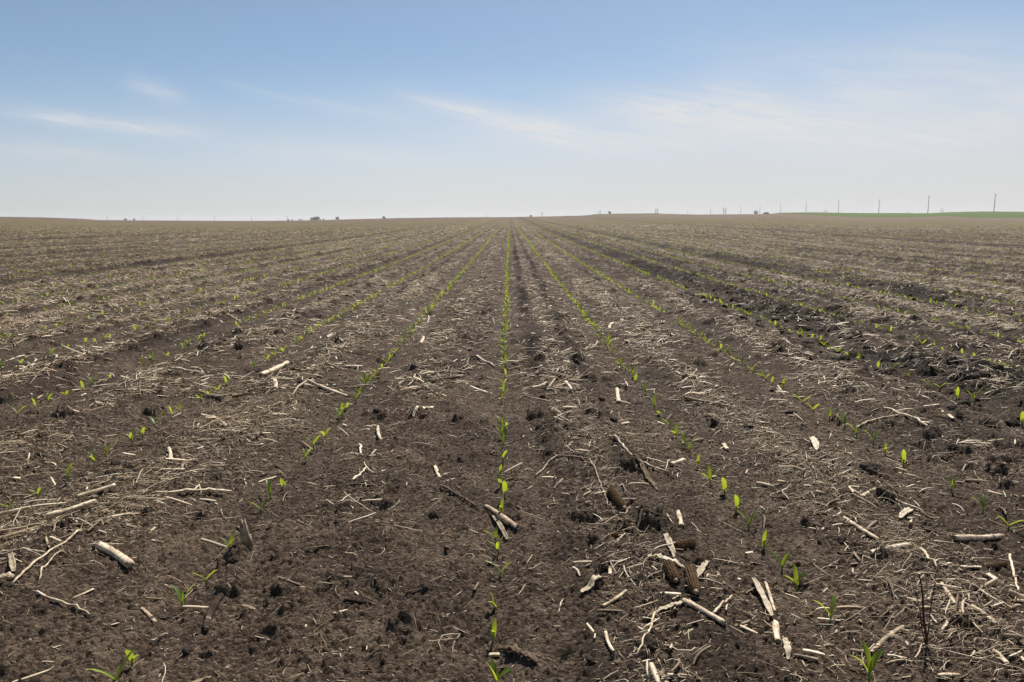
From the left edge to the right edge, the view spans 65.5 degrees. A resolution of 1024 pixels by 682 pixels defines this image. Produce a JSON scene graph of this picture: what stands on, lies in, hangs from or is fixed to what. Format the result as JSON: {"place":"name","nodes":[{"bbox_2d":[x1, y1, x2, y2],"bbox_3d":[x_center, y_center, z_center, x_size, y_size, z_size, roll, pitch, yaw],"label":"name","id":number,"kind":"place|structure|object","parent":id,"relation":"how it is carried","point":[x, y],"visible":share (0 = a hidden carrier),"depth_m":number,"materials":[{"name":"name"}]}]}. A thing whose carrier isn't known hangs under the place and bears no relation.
{"place":"outdoors","nodes":[
{"label":"outdoors","id":0,"kind":"place"},
{"bbox_2d":[232,393,252,397],"bbox_3d":[-1.359,0.277,4.018,0.103,0.025,0.024,-8,11,-17],"label":"corn cob","id":1,"kind":"object","parent":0,"point":[239,395],"visible":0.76,"depth_m":4.01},
{"bbox_2d":[0,213,1023,681],"bbox_3d":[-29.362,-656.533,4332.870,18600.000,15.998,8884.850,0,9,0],"label":"field ground","id":2,"kind":"structure","parent":0,"point":[418,563],"depth_m":2.86,"materials":[{"name":"soil"}]},
{"bbox_2d":[0,571,14,578],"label":"husk strip","id":3,"kind":"object","parent":2,"relation":"on","point":[9,574],"visible":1,"depth_m":1.96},
{"bbox_2d":[7,551,15,571],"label":"husk strip","id":4,"kind":"object","parent":2,"relation":"on","point":[12,561],"visible":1,"depth_m":2.04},
{"bbox_2d":[0,505,31,515],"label":"stalk piece","id":5,"kind":"object","parent":2,"relation":"on","point":[13,510],"visible":1,"depth_m":2.44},
{"bbox_2d":[0,547,44,555],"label":"straw stick","id":6,"kind":"object","parent":2,"relation":"on","point":[22,548],"visible":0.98,"depth_m":2.12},
{"bbox_2d":[10,529,81,584],"bbox_3d":[-1.224,0.562,2.099,0.017,0.021,0.328,0,9,0],"label":"straw stick","id":7,"kind":"object","parent":2,"relation":"on","point":[32,563],"visible":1,"depth_m":2.06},
{"bbox_2d":[38,551,60,579],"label":"straw stick","id":8,"kind":"object","parent":2,"relation":"on","point":[46,565],"visible":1,"depth_m":2.03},
{"bbox_2d":[31,590,90,615],"bbox_3d":[-1.050,0.609,1.857,0.194,0.026,0.013,4,9,24],"label":"straw stick","id":9,"kind":"object","parent":2,"relation":"on","point":[57,600],"visible":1,"depth_m":1.86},
{"bbox_2d":[44,499,97,518],"bbox_3d":[-1.339,0.510,2.422,0.026,0.020,0.152,8,16,41],"label":"stalk piece","id":10,"kind":"object","parent":2,"relation":"on","point":[56,513],"visible":1,"depth_m":2.40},
{"bbox_2d":[71,588,94,598],"bbox_3d":[-1.034,0.609,1.919,0.010,0.005,0.065,5,11,27],"label":"stalk chip","id":11,"kind":"object","parent":2,"relation":"on","point":[87,591],"visible":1,"depth_m":1.92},
{"bbox_2d":[75,483,115,497],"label":"stalk piece","id":12,"kind":"object","parent":2,"relation":"on","point":[113,485],"visible":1,"depth_m":2.57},
{"bbox_2d":[93,541,134,567],"bbox_3d":[-1.060,0.568,2.121,0.190,0.024,0.030,11,13,36],"label":"stalk piece","id":13,"kind":"object","parent":2,"relation":"on","point":[122,558],"visible":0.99,"depth_m":2.11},
{"bbox_2d":[125,649,137,665],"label":"corn seedling","id":14,"kind":"object","parent":2,"relation":"on","point":[131,658],"visible":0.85,"depth_m":1.65,"materials":[{"name":"green plant"}]},
{"bbox_2d":[140,607,159,626],"bbox_3d":[-0.836,0.640,1.844,0.090,0.004,0.010,24,21,34],"label":"stalk chip","id":15,"kind":"object","parent":2,"relation":"on","point":[145,611],"visible":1,"depth_m":1.85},
{"bbox_2d":[172,583,195,611],"bbox_3d":[-0.780,0.610,1.888,0.062,0.072,0.019,0,9,2],"label":"corn seedling","id":16,"kind":"object","parent":2,"relation":"on","point":[181,596],"visible":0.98,"depth_m":1.89,"materials":[{"name":"green plant"}]},
{"bbox_2d":[182,646,191,655],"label":"soil clod","id":17,"kind":"object","parent":2,"relation":"on","point":[186,650],"visible":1,"depth_m":1.67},
{"bbox_2d":[168,487,231,492],"bbox_3d":[-1.028,0.495,2.623,0.196,0.030,0.022,-4,9,-23],"label":"husk strip","id":18,"kind":"object","parent":2,"relation":"on","point":[191,489],"visible":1,"depth_m":2.62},
{"bbox_2d":[202,592,223,631],"bbox_3d":[-0.694,0.626,1.841,0.024,0.015,0.177,-1,9,-9],"label":"stalk piece","id":19,"kind":"object","parent":2,"relation":"on","point":[215,602],"visible":1,"depth_m":1.84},
{"bbox_2d":[200,413,227,427],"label":"stalk piece","id":20,"kind":"object","parent":2,"relation":"on","point":[202,415],"visible":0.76,"depth_m":3.56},
{"bbox_2d":[206,394,223,398],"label":"stalk piece","id":21,"kind":"object","parent":2,"relation":"on","point":[216,396],"visible":1,"depth_m":4.01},
{"bbox_2d":[220,528,236,546],"bbox_3d":[-0.783,0.562,2.201,0.048,0.074,0.042,-3,9,-20],"label":"corn seedling","id":22,"kind":"object","parent":2,"relation":"on","point":[230,541],"visible":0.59,"depth_m":2.21,"materials":[{"name":"green plant"}]},
{"bbox_2d":[226,555,239,563],"bbox_3d":[-0.744,0.584,2.121,0.035,0.023,0.023,11,0,-22],"label":"soil clod","id":23,"kind":"object","parent":2,"relation":"on","point":[233,559],"visible":0.93,"depth_m":2.11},
{"bbox_2d":[239,518,252,550],"bbox_3d":[-0.729,0.544,2.178,0.062,0.109,0.049,5,10,30],"label":"stalk stub","id":24,"kind":"object","parent":2,"relation":"on","point":[246,539],"visible":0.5,"depth_m":2.19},
{"bbox_2d":[265,479,270,499],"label":"corn seedling","id":25,"kind":"object","parent":2,"relation":"on","point":[268,483],"visible":1,"depth_m":2.64,"materials":[{"name":"green plant"}]},
{"bbox_2d":[259,361,288,376],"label":"stalk piece","id":26,"kind":"object","parent":2,"relation":"on","point":[272,369],"visible":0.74,"depth_m":4.73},
{"bbox_2d":[317,384,349,396],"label":"stalk piece","id":27,"kind":"object","parent":2,"relation":"on","point":[330,389],"visible":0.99,"depth_m":4.20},
{"bbox_2d":[344,598,372,605],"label":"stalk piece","id":28,"kind":"object","parent":2,"relation":"on","point":[356,601],"visible":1,"depth_m":1.88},
{"bbox_2d":[376,425,383,441],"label":"stalk piece","id":29,"kind":"object","parent":2,"relation":"on","point":[378,433],"visible":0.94,"depth_m":3.33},
{"bbox_2d":[412,405,433,416],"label":"husk strip","id":30,"kind":"object","parent":2,"relation":"on","point":[420,407],"visible":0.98,"depth_m":3.67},
{"bbox_2d":[421,583,432,591],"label":"soil clod","id":31,"kind":"object","parent":2,"relation":"on","point":[427,586],"visible":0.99,"depth_m":1.94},
{"bbox_2d":[424,509,438,519],"bbox_3d":[-0.245,0.527,2.412,0.047,0.033,0.052,-12,15,-22],"label":"soil clod","id":32,"kind":"object","parent":2,"relation":"on","point":[431,514],"visible":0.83,"depth_m":2.40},
{"bbox_2d":[430,374,464,382],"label":"stalk piece","id":33,"kind":"object","parent":2,"relation":"on","point":[445,378],"visible":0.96,"depth_m":4.47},
{"bbox_2d":[440,484,475,506],"bbox_3d":[-0.176,0.504,2.607,0.018,0.014,0.232,-6,11,-35],"label":"straw stick","id":34,"kind":"object","parent":2,"relation":"on","point":[457,494],"visible":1,"depth_m":2.61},
{"bbox_2d":[483,527,497,542],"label":"corn seedling","id":35,"kind":"object","parent":2,"relation":"on","point":[495,532],"visible":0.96,"depth_m":2.28,"materials":[{"name":"green plant"}]},
{"bbox_2d":[490,617,496,642],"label":"corn seedling","id":36,"kind":"object","parent":2,"relation":"on","point":[494,625],"visible":1,"depth_m":1.74,"materials":[{"name":"green plant"}]},
{"bbox_2d":[488,535,503,554],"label":"corn seedling","id":37,"kind":"object","parent":2,"relation":"on","point":[497,545],"visible":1,"depth_m":2.22,"materials":[{"name":"green plant"}]},
{"bbox_2d":[487,509,508,539],"bbox_3d":[-0.042,0.549,2.411,0.017,0.011,0.244,-2,9,-15],"label":"husk strip","id":38,"kind":"object","parent":2,"relation":"on","point":[499,523],"visible":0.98,"depth_m":2.39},
{"bbox_2d":[484,504,518,528],"bbox_3d":[-0.032,0.537,2.440,0.021,0.014,0.234,-4,7,-25],"label":"stalk piece","id":39,"kind":"object","parent":2,"relation":"on","point":[509,521],"visible":1,"depth_m":2.42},
{"bbox_2d":[496,420,507,434],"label":"corn seedling","id":40,"kind":"object","parent":2,"relation":"on","point":[501,427],"visible":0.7,"depth_m":3.37,"materials":[{"name":"green plant"}]},
{"bbox_2d":[502,481,508,497],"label":"corn seedling","id":41,"kind":"object","parent":2,"relation":"on","point":[504,485],"visible":0.98,"depth_m":2.64,"materials":[{"name":"green plant"}]},
{"bbox_2d":[0,218,1022,681],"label":"corn rows","id":42,"kind":"object","parent":2,"relation":"on","point":[494,670],"visible":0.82,"depth_m":18.91,"materials":[{"name":"green plant"}]},
{"bbox_2d":[0,224,1023,681],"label":"straw litter","id":43,"kind":"object","parent":2,"relation":"on","point":[432,276],"visible":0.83,"depth_m":4.61,"materials":[{"name":"plant"}]},
{"bbox_2d":[497,644,538,662],"bbox_3d":[0.013,0.658,1.678,0.022,0.031,0.114,-8,12,-43],"label":"husk strip","id":44,"kind":"object","parent":2,"relation":"on","point":[515,648],"visible":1,"depth_m":1.68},
{"bbox_2d":[534,455,608,506],"bbox_3d":[0.190,0.472,2.723,0.220,0.043,0.545,0,9,0],"label":"straw stick","id":45,"kind":"object","parent":2,"relation":"on","point":[546,464],"visible":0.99,"depth_m":2.87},
{"bbox_2d":[586,655,594,665],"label":"soil clod","id":46,"kind":"object","parent":2,"relation":"on","point":[590,660],"visible":1,"depth_m":1.61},
{"bbox_2d":[580,575,604,592],"bbox_3d":[0.196,0.589,1.926,0.018,0.035,0.092,8,12,42],"label":"husk strip","id":47,"kind":"object","parent":2,"relation":"on","point":[590,584],"visible":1,"depth_m":1.92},
{"bbox_2d":[604,631,614,652],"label":"stalk piece","id":48,"kind":"object","parent":2,"relation":"on","point":[608,641],"visible":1,"depth_m":1.67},
{"bbox_2d":[600,589,626,607],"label":"stalk piece","id":49,"kind":"object","parent":2,"relation":"on","point":[618,596],"visible":1,"depth_m":1.86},
{"bbox_2d":[607,487,626,509],"bbox_3d":[0.329,0.493,2.486,0.031,0.031,0.160,-1,12,-10],"label":"corn cob","id":50,"kind":"object","parent":2,"relation":"on","point":[616,498],"visible":1,"depth_m":2.47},
{"bbox_2d":[615,387,620,403],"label":"stalk piece","id":51,"kind":"object","parent":2,"relation":"on","point":[618,400],"visible":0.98,"depth_m":4.04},
{"bbox_2d":[608,434,668,472],"bbox_3d":[0.456,0.418,3.018,0.057,0.063,0.401,-4,10,-25],"label":"straw stick","id":52,"kind":"object","parent":2,"relation":"on","point":[624,447],"visible":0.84,"depth_m":3.02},
{"bbox_2d":[636,611,655,655],"bbox_3d":[0.291,0.621,1.709,0.011,0.022,0.206,3,9,20],"label":"straw stick","id":53,"kind":"object","parent":2,"relation":"on","point":[649,629],"visible":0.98,"depth_m":1.68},
{"bbox_2d":[638,458,658,490],"bbox_3d":[0.463,0.455,2.779,0.020,0.050,0.261,-2,9,-10],"label":"husk strip","id":54,"kind":"object","parent":2,"relation":"on","point":[646,473],"visible":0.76,"depth_m":2.76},
{"bbox_2d":[646,637,658,650],"bbox_3d":[0.288,0.626,1.643,0.024,0.022,0.033,4,6,45],"label":"soil clod","id":55,"kind":"object","parent":2,"relation":"on","point":[651,642],"visible":1,"depth_m":1.64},
{"bbox_2d":[646,553,684,567],"bbox_3d":[0.393,0.565,2.058,0.107,0.025,0.026,6,11,35],"label":"husk strip","id":56,"kind":"object","parent":2,"relation":"on","point":[659,555],"visible":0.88,"depth_m":2.05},
{"bbox_2d":[663,533,675,556],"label":"husk strip","id":57,"kind":"object","parent":2,"relation":"on","point":[668,540],"visible":1,"depth_m":2.16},
{"bbox_2d":[656,600,684,612],"bbox_3d":[0.365,0.609,1.829,0.082,0.014,0.013,-4,10,-25],"label":"husk strip","id":58,"kind":"object","parent":2,"relation":"on","point":[671,604],"visible":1,"depth_m":1.83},
{"bbox_2d":[662,559,680,583],"bbox_3d":[0.396,0.571,1.969,0.031,0.032,0.115,0,8,0],"label":"corn cob","id":59,"kind":"object","parent":2,"relation":"on","point":[671,570],"visible":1,"depth_m":1.95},
{"bbox_2d":[668,458,685,465],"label":"stalk piece","id":60,"kind":"object","parent":2,"relation":"on","point":[673,463],"visible":1,"depth_m":2.96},
{"bbox_2d":[672,423,681,438],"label":"corn seedling","id":61,"kind":"object","parent":2,"relation":"on","point":[675,431],"visible":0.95,"depth_m":3.38,"materials":[{"name":"green plant"}]},
{"bbox_2d":[676,510,684,527],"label":"stalk piece","id":62,"kind":"object","parent":2,"relation":"on","point":[680,517],"visible":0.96,"depth_m":2.38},
{"bbox_2d":[674,538,695,548],"bbox_3d":[0.478,0.558,2.192,0.027,0.028,0.099,9,2,44],"label":"corn cob","id":63,"kind":"object","parent":2,"relation":"on","point":[684,543],"visible":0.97,"depth_m":2.17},
{"bbox_2d":[683,565,700,594],"bbox_3d":[0.438,0.581,1.932,0.034,0.035,0.162,1,5,6],"label":"corn cob","id":64,"kind":"object","parent":2,"relation":"on","point":[692,579],"visible":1,"depth_m":1.91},
{"bbox_2d":[697,560,708,577],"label":"husk strip","id":65,"kind":"object","parent":2,"relation":"on","point":[700,569],"visible":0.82,"depth_m":2.04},
{"bbox_2d":[681,598,727,624],"bbox_3d":[0.432,0.609,1.797,0.017,0.014,0.137,-5,9,-30],"label":"stalk piece","id":66,"kind":"object","parent":2,"relation":"on","point":[694,605],"visible":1,"depth_m":1.79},
{"bbox_2d":[684,396,731,407],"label":"straw stick","id":67,"kind":"object","parent":2,"relation":"on","point":[694,399],"visible":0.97,"depth_m":3.89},
{"bbox_2d":[700,464,717,482],"bbox_3d":[0.687,0.474,2.779,0.043,0.078,0.048,-8,12,-42],"label":"corn seedling","id":68,"kind":"object","parent":2,"relation":"on","point":[709,476],"visible":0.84,"depth_m":2.78,"materials":[{"name":"green plant"}]},
{"bbox_2d":[712,595,732,613],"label":"straw stick","id":69,"kind":"object","parent":2,"relation":"on","point":[719,606],"visible":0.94,"depth_m":1.83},
{"bbox_2d":[721,477,729,493],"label":"corn seedling","id":70,"kind":"object","parent":2,"relation":"on","point":[724,484],"visible":1,"depth_m":2.67,"materials":[{"name":"green plant"}]},
{"bbox_2d":[734,494,742,512],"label":"corn seedling","id":71,"kind":"object","parent":2,"relation":"on","point":[736,500],"visible":1,"depth_m":2.52,"materials":[{"name":"green plant"}]},
{"bbox_2d":[741,424,753,428],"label":"soil clod","id":72,"kind":"object","parent":2,"relation":"on","point":[750,426],"visible":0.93,"depth_m":3.38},
{"bbox_2d":[738,508,758,529],"bbox_3d":[0.713,0.540,2.403,0.068,0.065,0.024,0,9,1],"label":"corn seedling","id":73,"kind":"object","parent":2,"relation":"on","point":[752,517],"visible":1,"depth_m":2.40,"materials":[{"name":"green plant"}]},
{"bbox_2d":[752,577,773,615],"bbox_3d":[0.601,0.609,1.910,0.015,0.014,0.177,0,9,3],"label":"husk strip","id":74,"kind":"object","parent":2,"relation":"on","point":[766,602],"visible":1,"depth_m":1.90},
{"bbox_2d":[762,529,766,549],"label":"corn seedling","id":75,"kind":"object","parent":2,"relation":"on","point":[764,538],"visible":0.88,"depth_m":2.23,"materials":[{"name":"green plant"}]},
{"bbox_2d":[764,581,776,612],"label":"stalk piece","id":76,"kind":"object","parent":2,"relation":"on","point":[769,595],"visible":1,"depth_m":1.91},
{"bbox_2d":[772,620,780,643],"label":"stalk piece","id":77,"kind":"object","parent":2,"relation":"on","point":[776,630],"visible":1,"depth_m":1.74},
{"bbox_2d":[771,551,788,571],"bbox_3d":[0.705,0.586,2.108,0.052,0.054,0.019,5,10,32],"label":"corn seedling","id":78,"kind":"object","parent":2,"relation":"on","point":[784,560],"visible":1,"depth_m":2.10,"materials":[{"name":"green plant"}]},
{"bbox_2d":[782,636,790,659],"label":"husk strip","id":79,"kind":"object","parent":2,"relation":"on","point":[787,646],"visible":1,"depth_m":1.68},
{"bbox_2d":[786,562,806,591],"bbox_3d":[0.708,0.599,1.992,0.040,0.071,0.044,-7,11,-38],"label":"corn seedling","id":80,"kind":"object","parent":2,"relation":"on","point":[796,578],"visible":0.91,"depth_m":2.00,"materials":[{"name":"green plant"}]},
{"bbox_2d":[792,653,818,660],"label":"stalk piece","id":81,"kind":"object","parent":2,"relation":"on","point":[805,657],"visible":1,"depth_m":1.65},
{"bbox_2d":[592,211,1023,217],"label":"grass verge","id":82,"kind":"object","parent":2,"relation":"on","point":[990,214],"depth_m":313.59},
{"bbox_2d":[809,436,818,449],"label":"husk strip","id":83,"kind":"object","parent":2,"relation":"on","point":[813,439],"visible":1,"depth_m":3.14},
{"bbox_2d":[814,593,835,623],"bbox_3d":[0.728,0.622,1.842,0.068,0.066,0.029,2,5,-22],"label":"corn seedling","id":84,"kind":"object","parent":2,"relation":"on","point":[832,606],"visible":0.99,"depth_m":1.84,"materials":[{"name":"green plant"}]},
{"bbox_2d":[835,412,846,429],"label":"corn seedling","id":85,"kind":"object","parent":2,"relation":"on","point":[845,419],"visible":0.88,"depth_m":3.53,"materials":[{"name":"green plant"}]},
{"bbox_2d":[837,535,846,543],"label":"soil clod","id":86,"kind":"object","parent":2,"relation":"on","point":[841,539],"visible":0.98,"depth_m":2.23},
{"bbox_2d":[850,648,864,653],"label":"stalk piece","id":87,"kind":"object","parent":2,"relation":"on","point":[857,650],"visible":0.81,"depth_m":1.70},
{"bbox_2d":[842,516,881,539],"bbox_3d":[1.007,0.542,2.295,0.016,0.012,0.180,-2,9,-11],"label":"stalk piece","id":88,"kind":"object","parent":2,"relation":"on","point":[867,532],"visible":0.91,"depth_m":2.28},
{"bbox_2d":[851,639,883,681],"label":"corn seedling","id":89,"kind":"object","parent":2,"relation":"on","point":[872,662],"visible":1,"depth_m":1.59,"materials":[{"name":"green plant"}]},
{"bbox_2d":[859,461,879,474],"bbox_3d":[1.281,0.458,2.847,0.058,0.047,0.077,-4,9,-23],"label":"soil clod","id":90,"kind":"object","parent":2,"relation":"on","point":[871,468],"visible":0.77,"depth_m":2.83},
{"bbox_2d":[855,414,899,428],"bbox_3d":[1.626,0.356,3.566,0.297,0.030,0.038,-5,10,-28],"label":"straw stick","id":91,"kind":"object","parent":2,"relation":"on","point":[865,422],"visible":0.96,"depth_m":3.59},
{"bbox_2d":[874,367,891,374],"bbox_3d":[2.228,0.188,4.780,0.055,0.049,0.102,-7,26,-41],"label":"soil clod","id":92,"kind":"object","parent":2,"relation":"on","point":[884,370],"visible":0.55,"depth_m":4.77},
{"bbox_2d":[870,625,905,653],"bbox_3d":[0.817,0.648,1.734,0.162,0.009,0.014,-9,13,-40],"label":"stalk piece","id":93,"kind":"object","parent":2,"relation":"on","point":[888,636],"visible":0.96,"depth_m":1.74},
{"bbox_2d":[869,542,911,554],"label":"stalk piece","id":94,"kind":"object","parent":2,"relation":"on","point":[901,545],"visible":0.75,"depth_m":2.15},
{"bbox_2d":[900,449,905,466],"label":"corn seedling","id":95,"kind":"object","parent":2,"relation":"on","point":[903,454],"visible":0.88,"depth_m":2.99,"materials":[{"name":"green plant"}]},
{"bbox_2d":[884,407,926,425],"bbox_3d":[1.772,0.337,3.564,0.018,0.025,0.384,-1,9,-3],"label":"straw stick","id":96,"kind":"object","parent":2,"relation":"on","point":[908,415],"visible":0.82,"depth_m":3.56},
{"bbox_2d":[899,507,912,517],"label":"husk strip","id":97,"kind":"object","parent":2,"relation":"on","point":[902,513],"visible":1,"depth_m":2.41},
{"bbox_2d":[896,499,924,512],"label":"straw stick","id":98,"kind":"object","parent":2,"relation":"on","point":[912,506],"visible":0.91,"depth_m":2.48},
{"bbox_2d":[915,573,935,643],"bbox_3d":[0.874,0.574,1.688,0.042,0.168,0.015,1,9,4],"label":"dead weed","id":99,"kind":"object","parent":2,"relation":"on","point":[926,633],"visible":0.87,"depth_m":1.69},
{"bbox_2d":[919,547,937,568],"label":"straw stick","id":100,"kind":"object","parent":2,"relation":"on","point":[926,554],"visible":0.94,"depth_m":2.08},
{"bbox_2d":[940,582,961,612],"bbox_3d":[1.028,0.605,1.855,0.012,0.010,0.172,2,12,10],"label":"stalk piece","id":101,"kind":"object","parent":2,"relation":"on","point":[951,597],"visible":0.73,"depth_m":1.87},
{"bbox_2d":[948,474,959,492],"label":"corn seedling","id":102,"kind":"object","parent":2,"relation":"on","point":[952,482],"visible":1,"depth_m":2.70,"materials":[{"name":"green plant"}]},
{"bbox_2d":[946,405,962,410],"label":"soil clod","id":103,"kind":"object","parent":2,"relation":"on","point":[952,407],"visible":0.59,"depth_m":3.78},
{"bbox_2d":[952,400,970,406],"bbox_3d":[2.219,0.313,3.932,0.081,0.041,0.063,-8,16,43],"label":"soil clod","id":104,"kind":"object","parent":2,"relation":"on","point":[964,402],"visible":0.59,"depth_m":3.91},
{"bbox_2d":[964,387,977,393],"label":"soil clod","id":105,"kind":"object","parent":2,"relation":"on","point":[972,390],"visible":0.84,"depth_m":4.16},
{"bbox_2d":[951,534,1005,540],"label":"stalk piece","id":106,"kind":"object","parent":2,"relation":"on","point":[961,537],"visible":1,"depth_m":2.25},
{"bbox_2d":[972,494,984,514],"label":"corn seedling","id":107,"kind":"object","parent":2,"relation":"on","point":[982,504],"visible":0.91,"depth_m":2.52,"materials":[{"name":"green plant"}]},
{"bbox_2d":[971,371,991,379],"bbox_3d":[2.564,0.196,4.340,0.079,0.069,0.100,-8,-5,-43],"label":"soil clod","id":108,"kind":"object","parent":2,"relation":"on","point":[983,374],"visible":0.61,"depth_m":4.32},
{"bbox_2d":[969,604,997,625],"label":"stalk piece","id":109,"kind":"object","parent":2,"relation":"on","point":[988,616],"visible":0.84,"depth_m":1.78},
{"bbox_2d":[987,363,1003,370],"bbox_3d":[2.798,0.156,4.604,0.094,0.051,0.061,33,53,30],"label":"soil clod","id":110,"kind":"object","parent":2,"relation":"on","point":[1000,367],"visible":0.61,"depth_m":4.59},
{"bbox_2d":[986,561,1008,568],"bbox_3d":[1.261,0.582,2.065,0.075,0.016,0.016,-2,9,-19],"label":"corn cob","id":111,"kind":"object","parent":2,"relation":"on","point":[1003,563],"visible":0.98,"depth_m":2.06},
{"bbox_2d":[991,648,1009,664],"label":"stalk piece","id":112,"kind":"object","parent":2,"relation":"on","point":[1002,657],"visible":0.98,"depth_m":1.62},
{"bbox_2d":[1004,420,1015,426],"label":"soil clod","id":113,"kind":"object","parent":2,"relation":"on","point":[1010,423],"visible":0.65,"depth_m":3.52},
{"bbox_2d":[1008,553,1019,590],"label":"straw stick","id":114,"kind":"object","parent":2,"relation":"on","point":[1013,569],"visible":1,"depth_m":2.03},
{"bbox_2d":[1007,590,1023,598],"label":"stalk piece","id":115,"kind":"object","parent":2,"relation":"on","point":[1012,593],"visible":0.99,"depth_m":1.87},
{"bbox_2d":[1011,632,1023,646],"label":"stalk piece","id":116,"kind":"object","parent":2,"relation":"on","point":[1020,641],"visible":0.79,"depth_m":1.66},
{"bbox_2d":[0,0,1023,220],"label":"sky","id":117,"kind":"structure","parent":0,"point":[166,110],"materials":[{"name":"blue"}]},
{"bbox_2d":[611,532,627,537],"bbox_3d":[0.302,0.544,2.236,0.051,0.016,0.015,0,8,-17],"label":"corn cob","id":118,"kind":"object","parent":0,"point":[615,534],"visible":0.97,"depth_m":2.23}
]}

